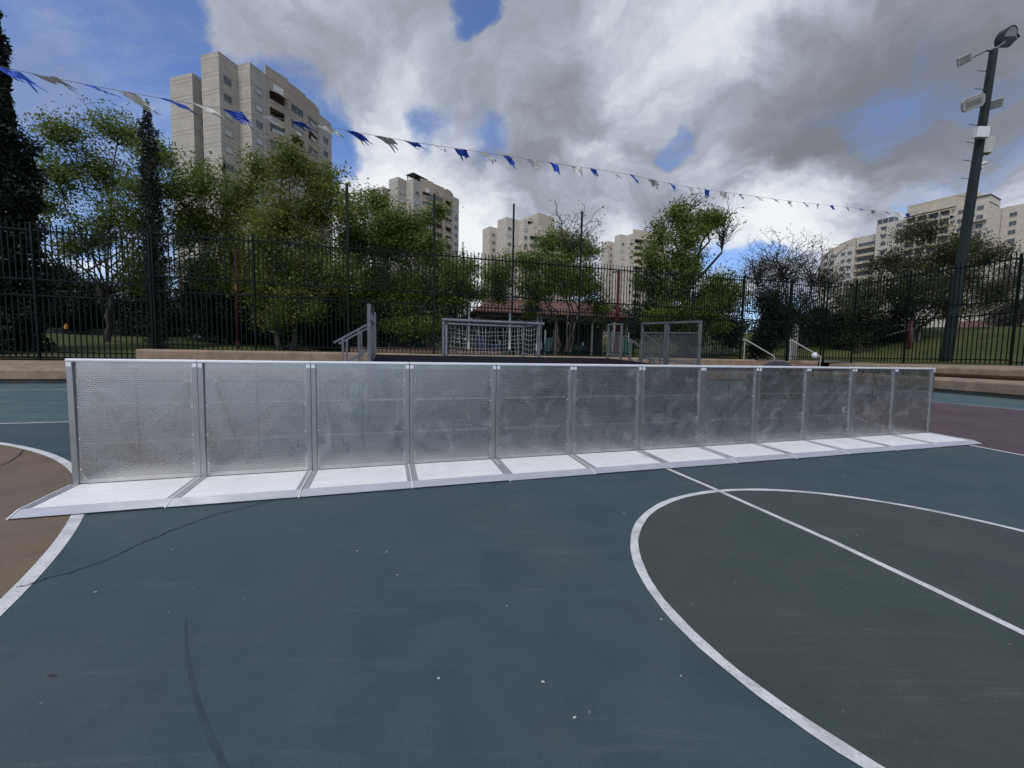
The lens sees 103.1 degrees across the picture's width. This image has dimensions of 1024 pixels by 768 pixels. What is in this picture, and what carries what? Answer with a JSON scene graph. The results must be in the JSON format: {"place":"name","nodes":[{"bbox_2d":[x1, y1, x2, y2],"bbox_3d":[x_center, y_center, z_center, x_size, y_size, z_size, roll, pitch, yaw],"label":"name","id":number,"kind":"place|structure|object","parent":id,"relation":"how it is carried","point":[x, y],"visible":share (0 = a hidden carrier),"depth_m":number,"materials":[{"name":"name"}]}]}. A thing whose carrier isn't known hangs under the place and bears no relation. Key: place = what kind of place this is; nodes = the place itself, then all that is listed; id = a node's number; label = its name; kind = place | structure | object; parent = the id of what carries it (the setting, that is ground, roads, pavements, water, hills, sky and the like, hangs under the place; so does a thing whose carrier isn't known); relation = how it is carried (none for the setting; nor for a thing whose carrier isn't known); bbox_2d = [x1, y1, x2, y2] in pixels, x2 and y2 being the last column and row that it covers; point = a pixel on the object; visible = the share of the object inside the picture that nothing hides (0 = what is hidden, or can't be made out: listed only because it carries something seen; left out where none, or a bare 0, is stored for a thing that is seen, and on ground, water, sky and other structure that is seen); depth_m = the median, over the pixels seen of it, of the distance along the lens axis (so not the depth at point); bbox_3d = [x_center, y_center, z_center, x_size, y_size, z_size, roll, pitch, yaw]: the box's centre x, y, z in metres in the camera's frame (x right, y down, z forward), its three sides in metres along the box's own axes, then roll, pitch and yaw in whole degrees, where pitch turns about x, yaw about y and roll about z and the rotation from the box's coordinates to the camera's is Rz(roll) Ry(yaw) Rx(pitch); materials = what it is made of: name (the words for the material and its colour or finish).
{"place":"outdoors","nodes":[
{"label":"outdoors","id":0,"kind":"place"},
{"bbox_2d":[297,324,366,406],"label":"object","id":1,"kind":"structure","parent":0,"point":[359,333],"depth_m":9.59,"materials":[{"name":"grey metal"}]},
{"bbox_2d":[367,304,372,361],"bbox_3d":[-2.788,-0.909,7.995,0.070,1.303,1.152,0,4,-17],"label":"stage railing","id":2,"kind":"object","parent":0,"point":[370,332],"visible":0.9,"depth_m":7.46,"materials":[{"name":"metal"}]},
{"bbox_2d":[0,401,1023,767],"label":"court surface","id":3,"kind":"object","parent":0,"point":[326,631],"depth_m":1.90,"materials":[{"name":"paint"}]},
{"bbox_2d":[0,445,72,598],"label":"key area","id":4,"kind":"object","parent":3,"relation":"on","point":[27,477],"visible":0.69,"depth_m":3.22,"materials":[{"name":"paint"}]},
{"bbox_2d":[6,358,232,519],"bbox_3d":[-3.532,0.357,3.925,0.996,1.196,1.663,0,4,-17],"label":"crowd barrier","id":5,"kind":"object","parent":3,"relation":"on","point":[142,481],"visible":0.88,"depth_m":3.73,"materials":[{"name":"metal"}]},
{"bbox_2d":[2,450,268,586],"bbox_3d":[-4.359,0.963,3.625,4.338,0.001,1.459,3,4,21],"label":"court crack","id":6,"kind":"object","parent":3,"relation":"on","point":[123,551],"visible":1,"depth_m":2.78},
{"bbox_2d":[184,618,228,767],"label":"tyre mark","id":7,"kind":"object","parent":3,"relation":"on","point":[220,758],"visible":1,"depth_m":1.46,"materials":[{"name":"rubber"}]},
{"bbox_2d":[164,360,324,507],"bbox_3d":[-2.591,0.353,4.206,0.996,1.196,1.663,0,4,-17],"label":"crowd barrier","id":8,"kind":"object","parent":3,"relation":"on","point":[243,475],"visible":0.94,"depth_m":4.01,"materials":[{"name":"metal"}]},
{"bbox_2d":[298,361,413,497],"bbox_3d":[-1.654,0.348,4.492,0.996,1.196,1.663,0,4,-17],"label":"crowd barrier","id":9,"kind":"object","parent":3,"relation":"on","point":[340,470],"visible":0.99,"depth_m":4.30,"materials":[{"name":"metal"}]},
{"bbox_2d":[408,362,510,488],"bbox_3d":[-0.719,0.343,4.787,0.996,1.196,1.663,0,4,-17],"label":"crowd barrier","id":10,"kind":"object","parent":3,"relation":"on","point":[452,463],"visible":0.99,"depth_m":4.59,"materials":[{"name":"metal"}]},
{"bbox_2d":[0,389,1023,767],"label":"court lines","id":11,"kind":"object","parent":3,"relation":"on","point":[14,593],"visible":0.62,"depth_m":2.28,"materials":[{"name":"paint"}]},
{"bbox_2d":[0,381,1023,422],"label":"court border","id":12,"kind":"object","parent":3,"relation":"on","point":[27,403],"depth_m":10.89,"materials":[{"name":"paint"}]},
{"bbox_2d":[0,359,170,383],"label":"stone seating step","id":13,"kind":"object","parent":12,"relation":"on","point":[20,371],"depth_m":14.42,"materials":[{"name":"stone"}]},
{"bbox_2d":[163,367,748,382],"bbox_3d":[0.809,-0.411,19.813,29.107,0.600,0.950,0,4,-17],"label":"stone seating step","id":14,"kind":"object","parent":12,"relation":"on","point":[328,375],"visible":0.02,"depth_m":16.17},
{"bbox_2d":[136,349,409,361],"bbox_3d":[-9.615,-1.064,17.415,10.098,0.690,1.000,0,4,-17],"label":"stone seating step","id":15,"kind":"object","parent":14,"relation":"on","point":[186,354],"visible":0.43,"depth_m":16.55,"materials":[{"name":"stone"}]},
{"bbox_2d":[410,354,755,365],"bbox_3d":[4.858,-1.126,21.871,20.149,0.670,1.000,0,4,-17],"label":"stone seating step","id":16,"kind":"object","parent":14,"relation":"on","point":[739,362],"visible":0.27,"depth_m":22.90,"materials":[{"name":"stone"}]},
{"bbox_2d":[743,339,774,360],"bbox_3d":[14.383,-1.858,23.744,0.124,1.587,1.733,-3,6,-43],"label":"stair handrail","id":17,"kind":"object","parent":16,"relation":"on","point":[756,346],"visible":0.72,"depth_m":23.86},
{"bbox_2d":[442,318,544,356],"bbox_3d":[-0.752,-0.942,14.126,3.497,2.437,1.226,0,4,-17],"label":"football goal","id":18,"kind":"object","parent":12,"relation":"on","point":[445,326],"visible":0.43,"depth_m":14.10,"materials":[{"name":"metal"}]},
{"bbox_2d":[756,361,813,379],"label":"stone stairs","id":19,"kind":"structure","parent":12,"relation":"on","point":[760,363],"depth_m":25.42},
{"bbox_2d":[790,361,817,365],"bbox_3d":[18.640,-1.175,26.114,1.394,0.630,1.000,0,4,-17],"label":"stone seating step","id":20,"kind":"object","parent":19,"relation":"on","point":[805,363],"visible":0.47,"depth_m":25.66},
{"bbox_2d":[789,340,820,365],"bbox_3d":[17.933,-1.916,24.938,0.125,1.654,1.706,-3,6,-42],"label":"stair handrail","id":21,"kind":"object","parent":19,"relation":"on","point":[805,348],"visible":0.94,"depth_m":25.09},
{"bbox_2d":[811,372,1023,399],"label":"stone seating step","id":22,"kind":"object","parent":12,"relation":"on","point":[1010,389],"visible":0.56,"depth_m":16.27,"materials":[{"name":"stone"}]},
{"bbox_2d":[829,363,1023,379],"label":"stone seating step","id":23,"kind":"object","parent":22,"relation":"on","point":[989,371],"visible":0.77,"depth_m":18.25,"materials":[{"name":"stone"}]},
{"bbox_2d":[366,355,697,421],"bbox_3d":[0.281,-0.079,10.626,7.506,1.240,4.300,0,4,-17],"label":"stage","id":24,"kind":"object","parent":3,"relation":"on","point":[455,359],"visible":0.24,"depth_m":9.08,"materials":[{"name":"black carpet"}]},
{"bbox_2d":[373,308,374,358],"bbox_3d":[-3.137,-1.055,9.124,0.070,1.304,1.172,0,4,-17],"label":"stage railing","id":25,"kind":"object","parent":24,"relation":"on","point":[373,337],"visible":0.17,"depth_m":9.63,"materials":[{"name":"metal"}]},
{"bbox_2d":[374,312,375,355],"bbox_3d":[-3.737,-1.306,11.071,0.070,1.288,0.852,0,4,-17],"label":"stage railing","id":26,"kind":"object","parent":24,"relation":"on","point":[375,331],"visible":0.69,"depth_m":10.67,"materials":[{"name":"metal"}]},
{"bbox_2d":[665,320,702,364],"bbox_3d":[4.283,-0.948,10.197,0.070,1.306,1.202,0,4,-17],"label":"stage railing","id":27,"kind":"object","parent":24,"relation":"on","point":[695,347],"visible":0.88,"depth_m":10.13,"materials":[{"name":"metal"}]},
{"bbox_2d":[479,363,594,480],"bbox_3d":[0.221,0.338,5.070,0.996,1.196,1.663,0,4,-17],"label":"crowd barrier","id":28,"kind":"object","parent":3,"relation":"on","point":[520,458],"visible":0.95,"depth_m":4.88,"materials":[{"name":"metal"}]},
{"bbox_2d":[544,364,670,473],"bbox_3d":[1.157,0.334,5.361,0.996,1.196,1.663,0,4,-17],"label":"crowd barrier","id":29,"kind":"object","parent":3,"relation":"on","point":[598,454],"visible":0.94,"depth_m":5.17,"materials":[{"name":"metal"}]},
{"bbox_2d":[602,365,736,468],"bbox_3d":[2.097,0.329,5.647,0.996,1.196,1.663,0,4,-17],"label":"crowd barrier","id":30,"kind":"object","parent":3,"relation":"on","point":[670,452],"visible":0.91,"depth_m":5.46,"materials":[{"name":"metal"}]},
{"bbox_2d":[662,365,794,462],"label":"crowd barrier","id":31,"kind":"object","parent":3,"relation":"on","point":[748,449],"visible":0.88,"depth_m":5.76,"materials":[{"name":"metal"}]},
{"bbox_2d":[707,366,847,458],"bbox_3d":[3.970,0.319,6.223,0.996,1.196,1.663,0,4,-17],"label":"crowd barrier","id":32,"kind":"object","parent":3,"relation":"on","point":[799,447],"visible":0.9,"depth_m":6.04,"materials":[{"name":"metal"}]},
{"bbox_2d":[762,366,895,453],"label":"crowd barrier","id":33,"kind":"object","parent":3,"relation":"on","point":[845,442],"visible":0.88,"depth_m":6.34,"materials":[{"name":"metal"}]},
{"bbox_2d":[638,490,1023,767],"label":"circle","id":34,"kind":"object","parent":3,"relation":"on","point":[881,665],"visible":1,"depth_m":2.11,"materials":[{"name":"paint"}]},
{"bbox_2d":[791,367,939,450],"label":"crowd barrier","id":35,"kind":"object","parent":3,"relation":"on","point":[868,433],"visible":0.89,"depth_m":6.63,"materials":[{"name":"metal"}]},
{"bbox_2d":[835,367,981,446],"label":"crowd barrier","id":36,"kind":"object","parent":3,"relation":"on","point":[919,409],"visible":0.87,"depth_m":6.92,"materials":[{"name":"metal"}]},
{"bbox_2d":[844,401,1023,454],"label":"key area","id":37,"kind":"object","parent":3,"relation":"on","point":[1000,429],"visible":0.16,"depth_m":8.64,"materials":[{"name":"paint"}]},
{"bbox_2d":[0,326,1023,365],"bbox_3d":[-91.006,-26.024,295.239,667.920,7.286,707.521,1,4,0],"label":"lawn","id":38,"kind":"structure","parent":0,"point":[101,345],"depth_m":27.52,"materials":[{"name":"green plant"}]},
{"bbox_2d":[0,10,63,358],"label":"cypress tree","id":39,"kind":"object","parent":38,"relation":"on","point":[20,202],"visible":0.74,"depth_m":18.07,"materials":[{"name":"green plant"}]},
{"bbox_2d":[0,220,154,359],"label":"metal fence","id":40,"kind":"object","parent":38,"relation":"on","point":[35,295],"visible":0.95,"depth_m":15.75,"materials":[{"name":"metal"}]},
{"bbox_2d":[41,328,123,335],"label":"garden wall","id":41,"kind":"structure","parent":38,"relation":"on","point":[60,332],"depth_m":34.83,"materials":[{"name":"beige stone"}]},
{"bbox_2d":[38,254,129,334],"bbox_3d":[-35.934,-7.100,34.134,10.588,7.013,7.388,3,4,20],"label":"shrub","id":42,"kind":"object","parent":38,"relation":"on","point":[74,288],"visible":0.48,"depth_m":32.24,"materials":[{"name":"green plant"}]},
{"bbox_2d":[18,89,242,341],"bbox_3d":[-22.670,-9.518,24.454,13.450,15.453,6.476,2,4,10],"label":"deciduous tree","id":43,"kind":"object","parent":38,"relation":"on","point":[64,134],"visible":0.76,"depth_m":23.86,"materials":[{"name":"green plant"}]},
{"bbox_2d":[87,253,207,337],"bbox_3d":[-27.666,-6.354,32.493,8.722,8.587,7.528,1,4,0],"label":"shrub","id":44,"kind":"object","parent":38,"relation":"on","point":[116,309],"visible":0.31,"depth_m":31.31,"materials":[{"name":"green plant"}]},
{"bbox_2d":[135,98,171,348],"bbox_3d":[-19.437,-8.390,21.952,1.306,13.653,1.312,2,4,17],"label":"cypress tree","id":45,"kind":"object","parent":38,"relation":"on","point":[152,202],"visible":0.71,"depth_m":21.80,"materials":[{"name":"green plant"}]},
{"bbox_2d":[220,156,233,338],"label":"cypress tree","id":46,"kind":"object","parent":38,"relation":"on","point":[224,164],"visible":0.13,"depth_m":40.59,"materials":[{"name":"green plant"}]},
{"bbox_2d":[167,248,300,347],"bbox_3d":[-20.919,-6.293,31.070,9.864,9.140,6.665,1,4,0],"label":"shrub","id":47,"kind":"object","parent":38,"relation":"on","point":[223,319],"visible":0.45,"depth_m":29.94,"materials":[{"name":"green plant"}]},
{"bbox_2d":[234,248,239,348],"bbox_3d":[-15.552,-4.728,22.939,0.228,5.741,0.240,1,4,0],"label":"lamp post","id":48,"kind":"object","parent":38,"relation":"on","point":[236,287],"visible":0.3,"depth_m":22.92,"materials":[{"name":"metal"}]},
{"bbox_2d":[169,51,332,336],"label":"apartment tower","id":49,"kind":"structure","parent":38,"relation":"on","point":[223,82],"depth_m":74.77,"materials":[{"name":"concrete"}]},
{"bbox_2d":[223,75,231,86],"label":"window","id":50,"kind":"structure","parent":49,"relation":"in","point":[226,80],"depth_m":72.79,"materials":[{"name":"grey glass"}]},
{"bbox_2d":[223,92,231,103],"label":"window","id":51,"kind":"structure","parent":49,"relation":"in","point":[226,97],"depth_m":72.95,"materials":[{"name":"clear glass"}]},
{"bbox_2d":[270,123,284,137],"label":"window","id":52,"kind":"structure","parent":49,"relation":"in","point":[272,126],"depth_m":79.32,"materials":[{"name":"grey glass"}]},
{"bbox_2d":[291,104,302,118],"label":"window","id":53,"kind":"structure","parent":49,"relation":"in","point":[294,109],"depth_m":83.15,"materials":[{"name":"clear glass"}]},
{"bbox_2d":[170,122,377,350],"bbox_3d":[-14.777,-8.553,25.224,12.997,13.218,6.109,1,4,0],"label":"deciduous tree","id":54,"kind":"object","parent":38,"relation":"on","point":[283,215],"visible":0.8,"depth_m":24.91,"materials":[{"name":"green plant"}]},
{"bbox_2d":[246,266,377,350],"bbox_3d":[-15.274,-5.837,31.974,11.062,7.536,6.802,1,4,0],"label":"shrub","id":55,"kind":"object","parent":38,"relation":"on","point":[334,330],"visible":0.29,"depth_m":31.05,"materials":[{"name":"green plant"}]},
{"bbox_2d":[284,309,457,351],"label":"shrub","id":56,"kind":"object","parent":38,"relation":"on","point":[408,343],"visible":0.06,"depth_m":42.82,"materials":[{"name":"green plant"}]},
{"bbox_2d":[360,272,439,346],"bbox_3d":[-9.396,-6.237,33.258,8.369,7.537,6.696,1,4,0],"label":"shrub","id":57,"kind":"object","parent":38,"relation":"on","point":[384,335],"visible":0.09,"depth_m":33.00,"materials":[{"name":"green plant"}]},
{"bbox_2d":[325,178,483,348],"bbox_3d":[-7.846,-8.293,28.512,11.909,12.237,6.840,1,4,0],"label":"deciduous tree","id":58,"kind":"object","parent":38,"relation":"on","point":[396,227],"visible":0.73,"depth_m":27.86,"materials":[{"name":"green plant"}]},
{"bbox_2d":[371,172,458,341],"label":"apartment tower","id":59,"kind":"structure","parent":38,"relation":"on","point":[416,189],"depth_m":136.14,"materials":[{"name":"concrete"}]},
{"bbox_2d":[73,297,759,353],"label":"wood","id":60,"kind":"object","parent":38,"relation":"on","point":[450,335],"depth_m":76.67,"materials":[{"name":"green wood"}]},
{"bbox_2d":[345,347,499,353],"bbox_3d":[-5.895,-2.265,27.871,10.500,0.350,0.300,0,4,-17],"label":"playground edging","id":61,"kind":"object","parent":38,"relation":"on","point":[408,351],"visible":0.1,"depth_m":27.63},
{"bbox_2d":[389,314,455,348],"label":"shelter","id":62,"kind":"object","parent":38,"relation":"on","point":[392,346],"visible":0.02,"depth_m":51.07,"materials":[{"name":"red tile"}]},
{"bbox_2d":[456,242,467,348],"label":"cypress tree","id":63,"kind":"object","parent":38,"relation":"on","point":[461,340],"visible":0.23,"depth_m":45.44,"materials":[{"name":"green plant"}]},
{"bbox_2d":[431,305,500,334],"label":"shrub","id":64,"kind":"object","parent":38,"relation":"on","point":[454,312],"visible":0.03,"depth_m":47.34,"materials":[{"name":"green plant"}]},
{"bbox_2d":[467,304,469,348],"bbox_3d":[-3.159,-4.165,29.782,0.228,3.358,0.240,1,4,0],"label":"playground post","id":65,"kind":"object","parent":38,"relation":"on","point":[468,346],"visible":0.56,"depth_m":29.74,"materials":[{"name":"white plastic"}]},
{"bbox_2d":[476,329,485,349],"bbox_3d":[-2.511,-3.544,33.286,0.800,2.000,3.100,1,4,-4],"label":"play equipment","id":66,"kind":"object","parent":38,"relation":"on","point":[482,343],"visible":0.45,"depth_m":33.16,"materials":[{"name":"teal plastic"}]},
{"bbox_2d":[448,247,516,348],"bbox_3d":[-2.326,-6.098,30.693,6.164,7.861,4.540,1,4,0],"label":"shrub","id":67,"kind":"object","parent":38,"relation":"on","point":[493,299],"visible":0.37,"depth_m":30.21,"materials":[{"name":"green plant"}]},
{"bbox_2d":[149,184,825,362],"bbox_3d":[3.230,-5.293,21.886,37.272,7.882,0.138,0,4,-17],"label":"metal fence","id":68,"kind":"object","parent":38,"relation":"on","point":[348,287],"visible":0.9,"depth_m":19.90,"materials":[{"name":"metal"}]},
{"bbox_2d":[743,274,790,321],"bbox_3d":[16.276,-5.447,25.908,3.769,2.860,0.071,0,4,-17],"label":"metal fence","id":69,"kind":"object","parent":68,"relation":"attached to","point":[769,280],"depth_m":25.90,"materials":[{"name":"metal"}]},
{"bbox_2d":[752,322,786,358],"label":"fence gate","id":70,"kind":"structure","parent":68,"relation":"attached to","point":[754,340],"depth_m":27.33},
{"bbox_2d":[482,213,571,323],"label":"apartment tower","id":71,"kind":"structure","parent":38,"relation":"on","point":[496,239],"depth_m":160.01,"materials":[{"name":"concrete"}]},
{"bbox_2d":[472,200,621,354],"bbox_3d":[2.380,-7.371,28.440,11.002,10.801,5.541,2,4,7],"label":"deciduous tree","id":72,"kind":"object","parent":38,"relation":"on","point":[550,242],"visible":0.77,"depth_m":28.04,"materials":[{"name":"green plant"}]},
{"bbox_2d":[464,299,632,354],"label":"shelter","id":73,"kind":"object","parent":38,"relation":"on","point":[561,332],"visible":0.4,"depth_m":44.07,"materials":[{"name":"red tile"}]},
{"bbox_2d":[544,330,554,353],"bbox_3d":[3.003,-3.450,33.294,0.800,2.000,3.100,2,4,10],"label":"play equipment","id":74,"kind":"object","parent":38,"relation":"on","point":[546,348],"visible":0.7,"depth_m":33.02,"materials":[{"name":"teal plastic"}]},
{"bbox_2d":[475,296,640,354],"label":"shrub","id":75,"kind":"object","parent":38,"relation":"on","point":[611,328],"visible":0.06,"depth_m":50.41,"materials":[{"name":"green plant"}]},
{"bbox_2d":[573,342,585,354],"bbox_3d":[5.462,-2.876,32.872,1.050,1.000,0.500,1,4,-2],"label":"play equipment","id":76,"kind":"object","parent":38,"relation":"on","point":[582,346],"visible":0.65,"depth_m":32.73,"materials":[{"name":"plastic"}]},
{"bbox_2d":[612,271,619,350],"bbox_3d":[7.309,-5.109,28.698,0.639,5.689,0.384,1,4,0],"label":"lamp post","id":77,"kind":"object","parent":38,"relation":"on","point":[617,307],"visible":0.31,"depth_m":28.60,"materials":[{"name":"metal"}]},
{"bbox_2d":[619,332,628,355],"bbox_3d":[9.565,-3.408,34.284,0.800,2.000,3.100,1,4,5],"label":"play equipment","id":78,"kind":"object","parent":38,"relation":"on","point":[625,345],"visible":0.38,"depth_m":34.10,"materials":[{"name":"teal plastic"}]},
{"bbox_2d":[600,229,668,336],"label":"apartment tower","id":79,"kind":"structure","parent":38,"relation":"on","point":[618,255],"depth_m":181.33,"materials":[{"name":"concrete"}]},
{"bbox_2d":[619,285,754,355],"bbox_3d":[15.394,-5.987,36.410,12.920,7.438,7.584,1,4,0],"label":"shrub","id":80,"kind":"object","parent":38,"relation":"on","point":[745,325],"visible":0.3,"depth_m":35.37,"materials":[{"name":"green plant"}]},
{"bbox_2d":[623,186,754,357],"bbox_3d":[13.470,-8.193,30.091,10.220,12.619,5.670,1,4,0],"label":"deciduous tree","id":81,"kind":"object","parent":38,"relation":"on","point":[708,222],"visible":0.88,"depth_m":29.73,"materials":[{"name":"green plant"}]},
{"bbox_2d":[673,341,738,355],"bbox_3d":[18.064,-3.322,37.906,6.100,1.600,0.060,1,4,5],"label":"white paling fence","id":82,"kind":"object","parent":38,"relation":"on","point":[712,348],"visible":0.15,"depth_m":37.84,"materials":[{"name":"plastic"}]},
{"bbox_2d":[736,286,806,360],"bbox_3d":[18.005,-4.214,28.312,4.522,5.983,3.871,0,4,-15],"label":"shrub","id":83,"kind":"object","parent":38,"relation":"on","point":[774,335],"visible":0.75,"depth_m":27.95,"materials":[{"name":"green plant"}]},
{"bbox_2d":[785,325,799,358],"bbox_3d":[21.102,-3.195,30.599,1.300,2.700,0.071,-1,4,-22],"label":"trunk","id":84,"kind":"object","parent":38,"relation":"on","point":[794,353],"visible":0.17,"depth_m":30.68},
{"bbox_2d":[727,223,862,317],"bbox_3d":[27.173,-8.989,39.753,13.785,13.204,6.621,1,4,0],"label":"bare tree","id":85,"kind":"object","parent":38,"relation":"on","point":[780,271],"visible":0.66,"depth_m":38.98,"materials":[{"name":"brown plant"}]},
{"bbox_2d":[779,296,841,360],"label":"shrub","id":86,"kind":"object","parent":38,"relation":"on","point":[808,319],"visible":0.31,"depth_m":35.80,"materials":[{"name":"green plant"}]},
{"bbox_2d":[818,234,875,310],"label":"apartment block","id":87,"kind":"structure","parent":38,"relation":"on","point":[861,249],"depth_m":173.70,"materials":[{"name":"concrete"}]},
{"bbox_2d":[816,310,938,348],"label":"shrub","id":88,"kind":"object","parent":38,"relation":"on","point":[832,321],"visible":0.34,"depth_m":33.06,"materials":[{"name":"green plant"}]},
{"bbox_2d":[907,321,912,348],"bbox_3d":[29.655,-3.336,30.302,0.365,2.849,0.384,1,4,0],"label":"lamp post","id":89,"kind":"object","parent":38,"relation":"on","point":[910,335],"visible":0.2,"depth_m":30.22,"materials":[{"name":"metal"}]},
{"bbox_2d":[818,209,1023,350],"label":"deciduous tree","id":90,"kind":"object","parent":38,"relation":"on","point":[945,252],"visible":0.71,"depth_m":32.02,"materials":[{"name":"green plant"}]},
{"bbox_2d":[822,253,1023,365],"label":"metal fence","id":91,"kind":"object","parent":38,"relation":"on","point":[1015,315],"visible":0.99,"depth_m":21.92,"materials":[{"name":"metal"}]},
{"bbox_2d":[871,192,1023,326],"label":"apartment block","id":92,"kind":"structure","parent":38,"relation":"on","point":[990,214],"depth_m":145.47,"materials":[{"name":"concrete"}]},
{"bbox_2d":[940,25,1019,361],"bbox_3d":[25.995,-10.152,22.716,3.507,18.510,0.952,1,4,-5],"label":"light mast","id":93,"kind":"object","parent":38,"relation":"on","point":[984,142],"visible":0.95,"depth_m":22.43,"materials":[{"name":"green metal"}]},
{"bbox_2d":[0,66,953,219],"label":"bunting","id":94,"kind":"object","parent":93,"relation":"hanging from","point":[236,115],"visible":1,"depth_m":7.61,"materials":[{"name":"blue fabric"}]},
{"bbox_2d":[958,320,1022,326],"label":"shelter","id":95,"kind":"object","parent":38,"relation":"on","point":[967,323],"depth_m":60.30,"materials":[{"name":"red tile"}]},
{"bbox_2d":[958,250,1023,326],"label":"bare tree","id":96,"kind":"object","parent":38,"relation":"on","point":[992,305],"visible":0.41,"depth_m":45.17,"materials":[{"name":"brown plant"}]},
{"bbox_2d":[977,295,1023,326],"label":"shrub","id":97,"kind":"object","parent":38,"relation":"on","point":[1019,306],"visible":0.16,"depth_m":49.21,"materials":[{"name":"green plant"}]},
{"bbox_2d":[0,0,1023,340],"label":"sky","id":98,"kind":"structure","parent":0,"point":[854,104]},
{"bbox_2d":[10,353,1023,380],"bbox_3d":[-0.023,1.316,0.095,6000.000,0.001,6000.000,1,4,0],"label":"ground","id":99,"kind":"structure","parent":0,"point":[826,363],"depth_m":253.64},
{"bbox_2d":[606,323,622,359],"bbox_3d":[3.341,-1.341,13.250,0.070,1.288,0.852,0,4,-17],"label":"stage railing","id":100,"kind":"object","parent":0,"point":[611,346],"visible":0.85,"depth_m":13.20,"materials":[{"name":"metal"}]},
{"bbox_2d":[624,334,663,363],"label":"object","id":101,"kind":"structure","parent":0,"point":[631,341],"depth_m":12.91,"materials":[{"name":"grey metal"}]},
{"bbox_2d":[640,322,666,364],"bbox_3d":[3.933,-1.094,11.332,0.070,1.301,1.112,0,4,-17],"label":"stage railing","id":102,"kind":"object","parent":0,"point":[664,333],"visible":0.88,"depth_m":11.31,"materials":[{"name":"metal"}]},
{"bbox_2d":[746,374,802,399],"bbox_3d":[8.801,0.087,13.530,1.800,0.784,0.700,0,4,-17],"label":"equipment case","id":103,"kind":"object","parent":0,"point":[774,386],"visible":0.04,"depth_m":13.12,"materials":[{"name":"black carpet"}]},
{"bbox_2d":[763,360,797,374],"bbox_3d":[8.812,-0.539,13.485,1.500,0.492,0.600,0,4,-17],"label":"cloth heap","id":104,"kind":"object","parent":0,"point":[777,363],"visible":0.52,"depth_m":13.30,"materials":[{"name":"fabric"}]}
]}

